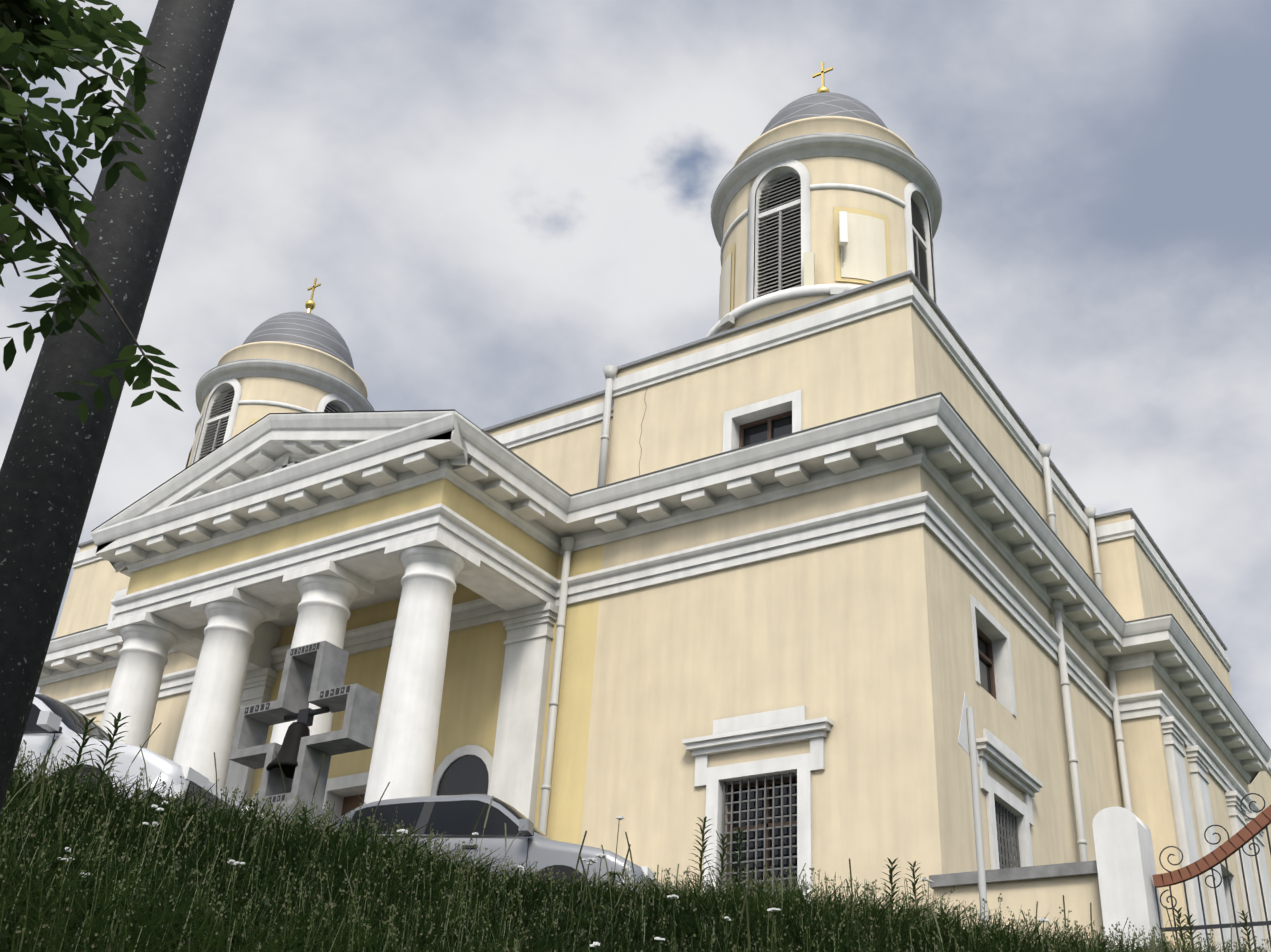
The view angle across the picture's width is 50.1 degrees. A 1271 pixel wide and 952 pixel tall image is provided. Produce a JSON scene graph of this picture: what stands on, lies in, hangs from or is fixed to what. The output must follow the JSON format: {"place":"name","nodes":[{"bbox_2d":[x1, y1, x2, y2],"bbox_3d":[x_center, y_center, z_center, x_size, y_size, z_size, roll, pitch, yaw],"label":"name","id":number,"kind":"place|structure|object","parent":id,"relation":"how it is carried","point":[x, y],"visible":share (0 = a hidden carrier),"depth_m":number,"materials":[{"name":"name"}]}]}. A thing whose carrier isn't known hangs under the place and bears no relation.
{"place":"outdoors","nodes":[
{"label":"outdoors","id":0,"kind":"place"},
{"bbox_2d":[0,740,1270,951],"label":"grass","id":1,"kind":"structure","parent":0,"point":[290,892],"depth_m":8.45,"materials":[{"name":"green plant"}]},
{"bbox_2d":[0,0,1270,760],"label":"sky","id":2,"kind":"structure","parent":0,"point":[494,206],"materials":[{"name":"grey"}]},
{"bbox_3d":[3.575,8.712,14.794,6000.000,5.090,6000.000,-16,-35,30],"label":"terrain","id":3,"kind":"structure","parent":0,"visible":0},
{"bbox_2d":[0,0,183,423],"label":"tree leaves","id":4,"kind":"object","parent":3,"relation":"on","point":[55,41],"visible":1,"depth_m":2.85,"materials":[{"name":"green plant"}]},
{"bbox_2d":[0,0,234,814],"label":"pole","id":5,"kind":"object","parent":3,"relation":"on","point":[52,462],"visible":1,"depth_m":3.70,"materials":[{"name":"paint"}]},
{"bbox_2d":[57,801,1048,946],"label":"wild flowers","id":6,"kind":"object","parent":3,"relation":"on","point":[592,860],"visible":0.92,"depth_m":8.09,"materials":[{"name":"white plant"}]},
{"bbox_2d":[1,712,1267,951],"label":"weed plants","id":7,"kind":"object","parent":3,"relation":"on","point":[607,872],"visible":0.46,"depth_m":9.50,"materials":[{"name":"green plant"}]},
{"bbox_2d":[38,62,1270,951],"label":"church","id":8,"kind":"structure","parent":3,"relation":"on","point":[797,551],"depth_m":21.99,"materials":[{"name":"beige paint"}]},
{"bbox_2d":[957,691,988,935],"bbox_3d":[3.560,3.751,14.103,0.086,3.239,0.840,-12,-33,26],"label":"triangular road sign","id":9,"kind":"object","parent":3,"relation":"on","point":[966,742],"visible":1,"depth_m":14.33,"materials":[{"name":"grey metal"}]},
{"bbox_2d":[929,807,1163,951],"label":"fence wall and pillars","id":10,"kind":"structure","parent":3,"relation":"on","point":[1113,883],"depth_m":15.60,"materials":[{"name":"paint"}]},
{"bbox_2d":[1152,793,1270,951],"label":"iron gate","id":11,"kind":"structure","parent":3,"relation":"on","point":[1247,833],"depth_m":15.03,"materials":[{"name":"brown metal"}]},
{"label":"forecourt paving","id":12,"kind":"structure","parent":3,"relation":"on","visible":0},
{"bbox_2d":[13,692,263,819],"bbox_3d":[-5.530,2.707,11.904,4.404,1.676,2.110,-3,-30,12],"label":"car","id":13,"kind":"object","parent":12,"relation":"on","point":[50,720],"visible":0.17,"depth_m":10.92,"materials":[{"name":"grey paint"}]},
{"bbox_2d":[229,641,379,829],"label":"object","id":14,"kind":"object","parent":12,"relation":"on","point":[314,673],"visible":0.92,"depth_m":13.24,"materials":[{"name":"concrete"}]},
{"bbox_2d":[329,794,658,893],"bbox_3d":[-1.778,4.035,13.741,4.254,1.676,2.070,-4,-31,13],"label":"car","id":15,"kind":"object","parent":12,"relation":"on","point":[457,816],"visible":0.25,"depth_m":13.09,"materials":[{"name":"grey paint"}]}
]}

